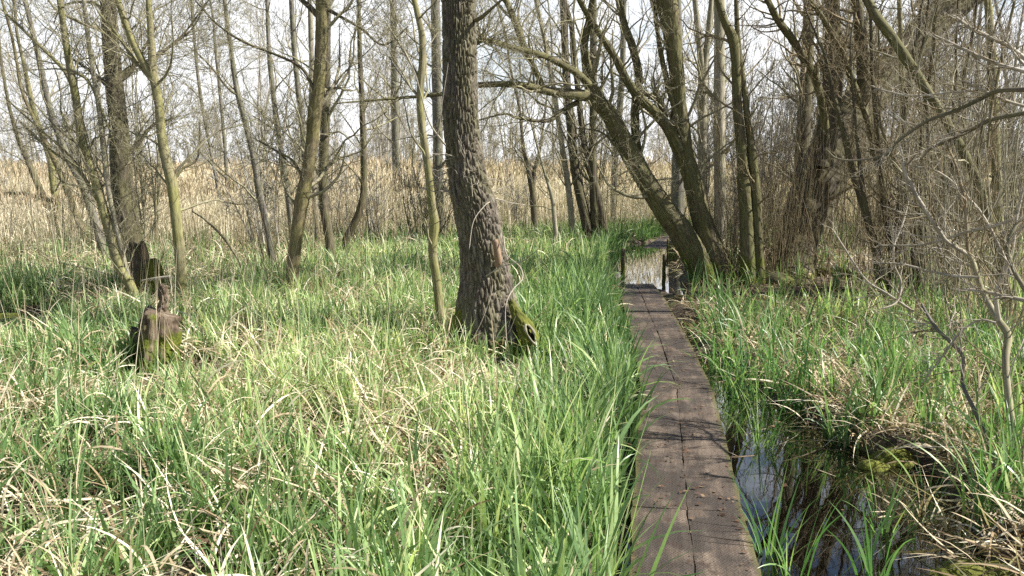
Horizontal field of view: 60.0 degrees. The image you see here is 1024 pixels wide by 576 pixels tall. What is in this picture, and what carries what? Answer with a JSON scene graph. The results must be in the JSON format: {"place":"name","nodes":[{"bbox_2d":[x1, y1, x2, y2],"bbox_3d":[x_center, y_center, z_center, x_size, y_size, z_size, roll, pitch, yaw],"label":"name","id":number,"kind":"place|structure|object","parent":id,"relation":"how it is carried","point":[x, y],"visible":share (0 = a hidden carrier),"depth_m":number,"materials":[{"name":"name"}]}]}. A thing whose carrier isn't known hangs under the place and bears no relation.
{"place":"outdoors","nodes":[
{"label":"outdoors","id":0,"kind":"place"},
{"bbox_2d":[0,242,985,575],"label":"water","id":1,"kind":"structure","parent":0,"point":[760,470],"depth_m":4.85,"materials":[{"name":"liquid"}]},
{"bbox_2d":[741,317,836,392],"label":"sedge tuft","id":2,"kind":"object","parent":1,"relation":"in","point":[772,364],"visible":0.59,"depth_m":6.80,"materials":[{"name":"green plant"}]},
{"bbox_2d":[740,493,843,575],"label":"sedge tuft","id":3,"kind":"object","parent":1,"relation":"in","point":[784,564],"visible":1,"depth_m":3.85,"materials":[{"name":"green plant"}]},
{"bbox_2d":[725,464,869,557],"bbox_3d":[1.318,1.083,4.044,0.680,0.575,0.308,0,8,0],"label":"sedge tuft","id":4,"kind":"object","parent":1,"relation":"in","point":[757,538],"visible":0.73,"depth_m":4.05,"materials":[{"name":"green plant"}]},
{"bbox_2d":[868,445,917,465],"bbox_3d":[2.297,1.006,5.329,0.306,0.105,0.231,4,9,25],"label":"moss hummock","id":5,"kind":"object","parent":1,"relation":"on","point":[886,457],"visible":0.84,"depth_m":5.28,"materials":[{"name":"green plant"}]},
{"bbox_2d":[845,22,1022,302],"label":"shrub","id":6,"kind":"object","parent":1,"relation":"on","point":[991,156],"visible":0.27,"depth_m":10.79,"materials":[{"name":"brown plant"}]},
{"bbox_2d":[889,2,1023,318],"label":"shrub","id":7,"kind":"object","parent":1,"relation":"on","point":[932,259],"visible":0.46,"depth_m":9.47,"materials":[{"name":"brown plant"}]},
{"bbox_2d":[929,558,1014,575],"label":"moss hummock","id":8,"kind":"object","parent":1,"relation":"on","point":[973,570],"visible":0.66,"depth_m":3.79,"materials":[{"name":"green plant"}]},
{"bbox_2d":[0,166,1023,575],"bbox_3d":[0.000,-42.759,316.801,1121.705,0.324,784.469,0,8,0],"label":"ground","id":9,"kind":"structure","parent":0,"point":[874,438],"depth_m":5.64,"materials":[{"name":"green plant"}]},
{"bbox_2d":[0,1,54,229],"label":"bare tree","id":10,"kind":"object","parent":9,"relation":"on","point":[38,182],"visible":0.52,"depth_m":18.74,"materials":[{"name":"brown plant"}]},
{"bbox_2d":[0,0,75,239],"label":"bare tree","id":11,"kind":"object","parent":9,"relation":"on","point":[52,179],"visible":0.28,"depth_m":17.74,"materials":[{"name":"brown plant"}]},
{"bbox_2d":[0,5,76,205],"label":"distant tree","id":12,"kind":"object","parent":9,"relation":"on","point":[18,88],"visible":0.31,"depth_m":32.53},
{"bbox_2d":[0,0,87,247],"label":"bare tree","id":13,"kind":"object","parent":9,"relation":"on","point":[52,158],"visible":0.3,"depth_m":17.23,"materials":[{"name":"brown plant"}]},
{"bbox_2d":[0,53,94,264],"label":"shrub","id":14,"kind":"object","parent":9,"relation":"on","point":[36,221],"visible":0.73,"depth_m":14.40,"materials":[{"name":"brown plant"}]},
{"bbox_2d":[0,0,154,263],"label":"bare tree","id":15,"kind":"object","parent":9,"relation":"on","point":[48,95],"visible":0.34,"depth_m":14.74,"materials":[{"name":"brown plant"}]},
{"bbox_2d":[0,0,215,295],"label":"bare tree","id":16,"kind":"object","parent":9,"relation":"on","point":[112,235],"visible":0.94,"depth_m":10.44,"materials":[{"name":"brown plant"}]},
{"bbox_2d":[76,75,188,252],"bbox_3d":[-6.862,-2.311,16.527,2.029,3.813,1.439,-1,8,-7],"label":"distant shrub","id":17,"kind":"object","parent":9,"relation":"on","point":[143,201],"visible":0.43,"depth_m":16.68,"materials":[{"name":"brown plant"}]},
{"bbox_2d":[0,0,267,269],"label":"bare tree","id":18,"kind":"object","parent":9,"relation":"on","point":[120,218],"visible":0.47,"depth_m":12.10,"materials":[{"name":"brown plant"}]},
{"bbox_2d":[128,241,163,300],"bbox_3d":[-4.611,-0.141,11.246,0.372,0.912,0.483,-7,11,-41],"label":"tree stump","id":19,"kind":"object","parent":9,"relation":"on","point":[138,270],"visible":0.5,"depth_m":11.14,"materials":[{"name":"wood"}]},
{"bbox_2d":[130,283,181,376],"bbox_3d":[-3.016,0.392,7.368,0.419,0.862,0.388,5,9,29],"label":"tree stump","id":20,"kind":"object","parent":9,"relation":"on","point":[172,324],"visible":0.68,"depth_m":7.30,"materials":[{"name":"brown wood"}]},
{"bbox_2d":[26,0,305,308],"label":"bare tree","id":21,"kind":"object","parent":9,"relation":"on","point":[149,69],"visible":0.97,"depth_m":9.99,"materials":[{"name":"brown plant"}]},
{"bbox_2d":[128,0,268,221],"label":"bare tree","id":22,"kind":"object","parent":9,"relation":"on","point":[222,118],"visible":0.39,"depth_m":21.58,"materials":[{"name":"brown plant"}]},
{"bbox_2d":[147,144,250,268],"bbox_3d":[-4.932,-1.284,14.100,1.643,2.133,1.293,4,9,27],"label":"shrub","id":23,"kind":"object","parent":9,"relation":"on","point":[240,220],"visible":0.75,"depth_m":14.13,"materials":[{"name":"brown plant"}]},
{"bbox_2d":[183,10,247,171],"bbox_3d":[-11.095,-6.741,33.551,2.476,7.893,3.505,-3,8,-18],"label":"distant tree","id":24,"kind":"object","parent":9,"relation":"on","point":[220,138],"visible":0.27,"depth_m":33.77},
{"bbox_2d":[123,0,310,268],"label":"bare tree","id":25,"kind":"object","parent":9,"relation":"on","point":[236,89],"visible":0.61,"depth_m":12.31,"materials":[{"name":"brown plant"}]},
{"bbox_2d":[199,103,290,258],"bbox_3d":[-4.598,-1.804,15.960,1.570,2.952,1.690,3,9,21],"label":"distant shrub","id":26,"kind":"object","parent":9,"relation":"on","point":[247,179],"visible":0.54,"depth_m":15.72,"materials":[{"name":"plant"}]},
{"bbox_2d":[219,4,278,157],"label":"distant tree","id":27,"kind":"object","parent":9,"relation":"on","point":[256,70],"visible":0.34,"depth_m":60.70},
{"bbox_2d":[222,98,321,271],"bbox_3d":[-3.307,-1.345,12.671,1.215,2.624,1.722,4,9,26],"label":"shrub","id":28,"kind":"object","parent":9,"relation":"on","point":[261,238],"visible":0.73,"depth_m":12.48,"materials":[{"name":"brown plant"}]},
{"bbox_2d":[240,0,314,166],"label":"distant tree","id":29,"kind":"object","parent":9,"relation":"on","point":[259,81],"visible":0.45,"depth_m":46.43,"materials":[{"name":"plant"}]},
{"bbox_2d":[124,0,441,296],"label":"bare tree","id":30,"kind":"object","parent":9,"relation":"on","point":[303,196],"visible":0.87,"depth_m":10.54,"materials":[{"name":"brown plant"}]},
{"bbox_2d":[203,0,363,241],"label":"bare tree","id":31,"kind":"object","parent":9,"relation":"on","point":[292,11],"visible":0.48,"depth_m":15.60,"materials":[{"name":"grey plant"}]},
{"bbox_2d":[246,0,395,257],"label":"bare tree","id":32,"kind":"object","parent":9,"relation":"on","point":[325,136],"visible":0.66,"depth_m":14.24,"materials":[{"name":"brown plant"}]},
{"bbox_2d":[289,109,358,232],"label":"distant shrub","id":33,"kind":"object","parent":9,"relation":"on","point":[342,183],"visible":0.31,"depth_m":19.02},
{"bbox_2d":[238,0,419,252],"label":"bare tree","id":34,"kind":"object","parent":9,"relation":"on","point":[310,30],"visible":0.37,"depth_m":16.62,"materials":[{"name":"brown plant"}]},
{"bbox_2d":[281,124,400,252],"bbox_3d":[-3.006,-1.904,16.300,2.082,2.712,1.704,0,8,0],"label":"shrub","id":35,"kind":"object","parent":9,"relation":"on","point":[342,218],"visible":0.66,"depth_m":16.37,"materials":[{"name":"brown plant"}]},
{"bbox_2d":[342,145,394,234],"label":"distant shrub","id":36,"kind":"object","parent":9,"relation":"on","point":[373,209],"visible":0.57,"depth_m":18.98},
{"bbox_2d":[333,0,417,215],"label":"bare tree","id":37,"kind":"object","parent":9,"relation":"on","point":[394,126],"visible":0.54,"depth_m":23.42,"materials":[{"name":"brown plant"}]},
{"bbox_2d":[329,0,424,250],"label":"bare tree","id":38,"kind":"object","parent":9,"relation":"on","point":[354,222],"visible":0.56,"depth_m":16.31,"materials":[{"name":"brown plant"}]},
{"bbox_2d":[338,1,431,191],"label":"distant tree","id":39,"kind":"object","parent":9,"relation":"on","point":[389,124],"visible":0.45,"depth_m":33.81,"materials":[{"name":"plant"}]},
{"bbox_2d":[322,0,453,330],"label":"sapling","id":40,"kind":"object","parent":9,"relation":"on","point":[432,232],"visible":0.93,"depth_m":8.24,"materials":[{"name":"brown plant"}]},
{"bbox_2d":[358,0,431,180],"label":"distant tree","id":41,"kind":"object","parent":9,"relation":"on","point":[382,142],"visible":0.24,"depth_m":37.76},
{"bbox_2d":[371,107,454,243],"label":"shrub","id":42,"kind":"object","parent":9,"relation":"on","point":[401,198],"visible":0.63,"depth_m":18.30,"materials":[{"name":"brown plant"}]},
{"bbox_2d":[391,147,452,239],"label":"distant shrub","id":43,"kind":"object","parent":9,"relation":"on","point":[421,200],"visible":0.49,"depth_m":18.35,"materials":[{"name":"brown plant"}]},
{"bbox_2d":[393,0,478,236],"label":"bare tree","id":44,"kind":"object","parent":9,"relation":"on","point":[436,108],"visible":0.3,"depth_m":19.55,"materials":[{"name":"grey plant"}]},
{"bbox_2d":[400,0,542,356],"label":"alder tree","id":45,"kind":"object","parent":9,"relation":"on","point":[485,269],"visible":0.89,"depth_m":7.75,"materials":[{"name":"brown plant"}]},
{"bbox_2d":[477,45,508,169],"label":"distant tree","id":46,"kind":"object","parent":9,"relation":"on","point":[481,111],"visible":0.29,"depth_m":44.30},
{"bbox_2d":[481,71,536,169],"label":"distant shrub","id":47,"kind":"object","parent":9,"relation":"on","point":[511,96],"visible":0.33,"depth_m":58.68,"materials":[{"name":"brown plant"}]},
{"bbox_2d":[0,148,1022,250],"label":"reeds","id":48,"kind":"object","parent":9,"relation":"on","point":[559,195],"visible":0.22,"depth_m":21.48,"materials":[{"name":"plant"}]},
{"bbox_2d":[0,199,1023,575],"bbox_3d":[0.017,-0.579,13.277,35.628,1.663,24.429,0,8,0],"label":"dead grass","id":49,"kind":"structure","parent":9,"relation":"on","point":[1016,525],"depth_m":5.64,"materials":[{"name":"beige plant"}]},
{"bbox_2d":[317,0,716,284],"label":"willow tree","id":50,"kind":"object","parent":9,"relation":"on","point":[676,225],"visible":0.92,"depth_m":11.03,"materials":[{"name":"brown plant"}]},
{"bbox_2d":[496,153,543,230],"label":"distant shrub","id":51,"kind":"object","parent":9,"relation":"on","point":[517,199],"visible":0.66,"depth_m":20.86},
{"bbox_2d":[497,0,573,243],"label":"bare tree","id":52,"kind":"object","parent":9,"relation":"on","point":[554,216],"visible":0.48,"depth_m":16.91,"materials":[{"name":"brown plant"}]},
{"bbox_2d":[479,0,605,231],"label":"bare tree","id":53,"kind":"object","parent":9,"relation":"on","point":[533,203],"visible":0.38,"depth_m":20.26,"materials":[{"name":"brown plant"}]},
{"bbox_2d":[512,6,577,207],"bbox_3d":[1.681,-6.114,31.227,3.393,7.272,2.397,-2,8,-16],"label":"distant tree","id":54,"kind":"object","parent":9,"relation":"on","point":[552,130],"visible":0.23,"depth_m":31.14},
{"bbox_2d":[511,0,603,244],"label":"bare tree","id":55,"kind":"object","parent":9,"relation":"on","point":[567,183],"visible":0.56,"depth_m":17.24,"materials":[{"name":"brown plant"}]},
{"bbox_2d":[498,0,650,243],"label":"bare tree","id":56,"kind":"object","parent":9,"relation":"on","point":[594,190],"visible":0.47,"depth_m":17.50,"materials":[{"name":"brown plant"}]},
{"bbox_2d":[566,109,633,243],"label":"shrub","id":57,"kind":"object","parent":9,"relation":"on","point":[603,220],"visible":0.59,"depth_m":17.62,"materials":[{"name":"brown plant"}]},
{"bbox_2d":[573,0,667,223],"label":"bare tree","id":58,"kind":"object","parent":9,"relation":"on","point":[620,103],"visible":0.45,"depth_m":22.50,"materials":[{"name":"brown plant"}]},
{"bbox_2d":[532,0,736,281],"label":"willow tree","id":59,"kind":"object","parent":9,"relation":"on","point":[680,140],"visible":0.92,"depth_m":11.69,"materials":[{"name":"brown plant"}]},
{"bbox_2d":[619,235,761,575],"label":"boardwalk","id":60,"kind":"structure","parent":9,"relation":"on","point":[720,541],"depth_m":4.87,"materials":[{"name":"brown wood"}]},
{"bbox_2d":[621,280,752,572],"bbox_3d":[1.293,0.563,7.819,0.693,0.022,9.751,1,8,7],"label":"debris","id":61,"kind":"object","parent":60,"relation":"on","point":[699,503],"visible":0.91,"depth_m":5.30,"materials":[{"name":"brown plant"}]},
{"bbox_2d":[618,0,762,255],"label":"bare tree","id":62,"kind":"object","parent":9,"relation":"on","point":[678,199],"visible":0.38,"depth_m":16.94,"materials":[{"name":"brown plant"}]},
{"bbox_2d":[646,0,760,206],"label":"bare tree","id":63,"kind":"object","parent":9,"relation":"on","point":[702,54],"visible":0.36,"depth_m":18.46,"materials":[{"name":"brown plant"}]},
{"bbox_2d":[647,0,772,171],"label":"distant tree","id":64,"kind":"object","parent":9,"relation":"on","point":[690,86],"visible":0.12,"depth_m":20.07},
{"bbox_2d":[683,317,747,373],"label":"sedge tuft","id":65,"kind":"object","parent":9,"relation":"on","point":[713,348],"visible":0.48,"depth_m":7.58,"materials":[{"name":"green plant"}]},
{"bbox_2d":[687,283,745,344],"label":"sedge tuft","id":66,"kind":"object","parent":9,"relation":"on","point":[704,330],"visible":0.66,"depth_m":8.40,"materials":[{"name":"green plant"}]},
{"bbox_2d":[683,0,777,245],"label":"bare tree","id":67,"kind":"object","parent":9,"relation":"on","point":[720,89],"visible":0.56,"depth_m":17.58,"materials":[{"name":"brown plant"}]},
{"bbox_2d":[685,43,801,242],"bbox_3d":[4.556,-2.911,18.447,2.529,4.611,2.349,-1,8,-10],"label":"distant shrub","id":68,"kind":"object","parent":9,"relation":"on","point":[753,105],"visible":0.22,"depth_m":18.37,"materials":[{"name":"plant"}]},
{"bbox_2d":[692,89,794,274],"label":"willow shoots","id":69,"kind":"object","parent":9,"relation":"on","point":[735,234],"visible":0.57,"depth_m":12.46,"materials":[{"name":"brown plant"}]},
{"bbox_2d":[700,324,790,396],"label":"sedge tuft","id":70,"kind":"object","parent":9,"relation":"on","point":[739,378],"visible":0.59,"depth_m":6.88,"materials":[{"name":"green plant"}]},
{"bbox_2d":[680,0,814,284],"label":"willow tree","id":71,"kind":"object","parent":9,"relation":"on","point":[750,201],"visible":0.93,"depth_m":11.81,"materials":[{"name":"brown plant"}]},
{"bbox_2d":[709,0,791,189],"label":"distant tree","id":72,"kind":"object","parent":9,"relation":"on","point":[754,84],"visible":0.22,"depth_m":25.24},
{"bbox_2d":[704,376,806,448],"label":"sedge tuft","id":73,"kind":"object","parent":9,"relation":"on","point":[758,431],"visible":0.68,"depth_m":5.59,"materials":[{"name":"green plant"}]},
{"bbox_2d":[717,333,799,408],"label":"sedge tuft","id":74,"kind":"object","parent":9,"relation":"on","point":[757,394],"visible":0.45,"depth_m":6.65,"materials":[{"name":"green plant"}]},
{"bbox_2d":[695,61,829,273],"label":"willow shoots","id":75,"kind":"object","parent":9,"relation":"on","point":[768,218],"visible":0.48,"depth_m":12.79,"materials":[{"name":"brown plant"}]},
{"bbox_2d":[739,294,797,356],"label":"sedge tuft","id":76,"kind":"object","parent":9,"relation":"on","point":[771,329],"visible":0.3,"depth_m":7.70,"materials":[{"name":"green plant"}]},
{"bbox_2d":[751,0,813,182],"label":"bare tree","id":77,"kind":"object","parent":9,"relation":"on","point":[804,111],"visible":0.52,"depth_m":15.13,"materials":[{"name":"brown plant"}]},
{"bbox_2d":[753,57,815,226],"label":"distant shrub","id":78,"kind":"object","parent":9,"relation":"on","point":[777,138],"visible":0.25,"depth_m":23.41,"materials":[{"name":"plant"}]},
{"bbox_2d":[709,74,869,276],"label":"willow shoots","id":79,"kind":"object","parent":9,"relation":"on","point":[772,256],"visible":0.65,"depth_m":12.27,"materials":[{"name":"brown plant"}]},
{"bbox_2d":[743,341,842,412],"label":"sedge tuft","id":80,"kind":"object","parent":9,"relation":"on","point":[780,394],"visible":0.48,"depth_m":6.41,"materials":[{"name":"green plant"}]},
{"bbox_2d":[722,22,869,278],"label":"willow shoots","id":81,"kind":"object","parent":9,"relation":"on","point":[810,187],"visible":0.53,"depth_m":12.57,"materials":[{"name":"brown plant"}]},
{"bbox_2d":[760,319,837,408],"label":"sedge tuft","id":82,"kind":"object","parent":9,"relation":"on","point":[804,366],"visible":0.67,"depth_m":6.38,"materials":[{"name":"green plant"}]},
{"bbox_2d":[752,0,868,176],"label":"distant tree","id":83,"kind":"object","parent":9,"relation":"on","point":[789,110],"visible":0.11,"depth_m":21.53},
{"bbox_2d":[791,340,872,421],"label":"sedge tuft","id":84,"kind":"object","parent":9,"relation":"on","point":[833,380],"visible":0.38,"depth_m":6.19,"materials":[{"name":"green plant"}]},
{"bbox_2d":[770,0,926,243],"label":"distant shrub","id":85,"kind":"object","parent":9,"relation":"on","point":[791,28],"visible":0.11,"depth_m":18.61,"materials":[{"name":"brown plant"}]},
{"bbox_2d":[722,0,983,278],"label":"willow tree","id":86,"kind":"object","parent":9,"relation":"on","point":[860,32],"visible":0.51,"depth_m":12.53,"materials":[{"name":"brown plant"}]},
{"bbox_2d":[792,96,936,289],"bbox_3d":[4.627,-1.234,11.725,1.560,2.595,1.498,-3,9,-20],"label":"shrub","id":87,"kind":"object","parent":9,"relation":"on","point":[829,262],"visible":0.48,"depth_m":11.81,"materials":[{"name":"brown plant"}]},
{"bbox_2d":[821,485,922,575],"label":"sedge tuft","id":88,"kind":"object","parent":9,"relation":"on","point":[868,566],"visible":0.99,"depth_m":3.80,"materials":[{"name":"green plant"}]},
{"bbox_2d":[781,0,994,261],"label":"shrub","id":89,"kind":"object","parent":9,"relation":"on","point":[847,214],"visible":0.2,"depth_m":15.37,"materials":[{"name":"brown plant"}]},
{"bbox_2d":[812,0,967,254],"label":"distant shrub","id":90,"kind":"object","parent":9,"relation":"on","point":[852,202],"visible":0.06,"depth_m":16.73,"materials":[{"name":"brown plant"}]},
{"bbox_2d":[845,447,946,542],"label":"sedge tuft","id":91,"kind":"object","parent":9,"relation":"on","point":[886,527],"visible":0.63,"depth_m":4.30,"materials":[{"name":"green plant"}]},
{"bbox_2d":[782,1,1021,269],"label":"shrub","id":92,"kind":"object","parent":9,"relation":"on","point":[838,216],"visible":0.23,"depth_m":13.55,"materials":[{"name":"brown plant"}]},
{"bbox_2d":[794,0,1023,298],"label":"coppiced shrub","id":93,"kind":"object","parent":9,"relation":"on","point":[861,195],"visible":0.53,"depth_m":10.89,"materials":[{"name":"brown plant"}]},
{"bbox_2d":[845,0,974,279],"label":"bare tree","id":94,"kind":"object","parent":9,"relation":"on","point":[899,20],"visible":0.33,"depth_m":12.43,"materials":[{"name":"brown plant"}]},
{"bbox_2d":[852,475,973,538],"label":"tuft","id":95,"kind":"object","parent":9,"relation":"on","point":[925,508],"visible":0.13,"depth_m":4.46,"materials":[{"name":"green plant"}]},
{"bbox_2d":[808,0,1023,481],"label":"shrub","id":96,"kind":"object","parent":9,"relation":"on","point":[1007,253],"visible":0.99,"depth_m":4.96,"materials":[{"name":"brown plant"}]},
{"bbox_2d":[849,0,1023,280],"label":"shrub","id":97,"kind":"object","parent":9,"relation":"on","point":[963,120],"visible":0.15,"depth_m":13.05,"materials":[{"name":"brown plant"}]},
{"bbox_2d":[862,0,1023,316],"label":"bare tree","id":98,"kind":"object","parent":9,"relation":"on","point":[884,27],"visible":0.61,"depth_m":9.25,"materials":[{"name":"brown plant"}]},
{"bbox_2d":[902,334,991,411],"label":"sedge tuft","id":99,"kind":"object","parent":9,"relation":"on","point":[948,378],"visible":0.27,"depth_m":6.02,"materials":[{"name":"green plant"}]},
{"bbox_2d":[893,0,1023,244],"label":"distant shrub","id":100,"kind":"object","parent":9,"relation":"on","point":[934,127],"visible":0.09,"depth_m":16.86,"materials":[{"name":"brown plant"}]},
{"bbox_2d":[897,405,1023,533],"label":"sedge tuft","id":101,"kind":"object","parent":9,"relation":"on","point":[976,508],"visible":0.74,"depth_m":4.26,"materials":[{"name":"green plant"}]},
{"bbox_2d":[898,0,1023,277],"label":"shrub","id":102,"kind":"object","parent":9,"relation":"on","point":[976,146],"visible":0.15,"depth_m":12.61,"materials":[{"name":"brown plant"}]},
{"bbox_2d":[920,0,1023,346],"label":"shrub","id":103,"kind":"object","parent":9,"relation":"on","point":[1005,276],"visible":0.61,"depth_m":8.18,"materials":[{"name":"brown plant"}]},
{"bbox_2d":[923,0,1023,250],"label":"bare tree","id":104,"kind":"object","parent":9,"relation":"on","point":[989,4],"visible":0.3,"depth_m":12.26,"materials":[{"name":"brown plant"}]},
{"bbox_2d":[933,44,1023,250],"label":"distant shrub","id":105,"kind":"object","parent":9,"relation":"on","point":[1010,141],"visible":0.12,"depth_m":17.39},
{"bbox_2d":[943,0,1023,232],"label":"distant tree","id":106,"kind":"object","parent":9,"relation":"on","point":[1015,36],"visible":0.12,"depth_m":20.08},
{"bbox_2d":[976,71,1023,244],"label":"distant shrub","id":107,"kind":"object","parent":9,"relation":"on","point":[1019,164],"visible":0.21,"depth_m":17.63,"materials":[{"name":"brown plant"}]},
{"bbox_2d":[0,0,1023,165],"label":"sky","id":108,"kind":"structure","parent":0,"point":[635,4],"materials":[{"name":"white"}]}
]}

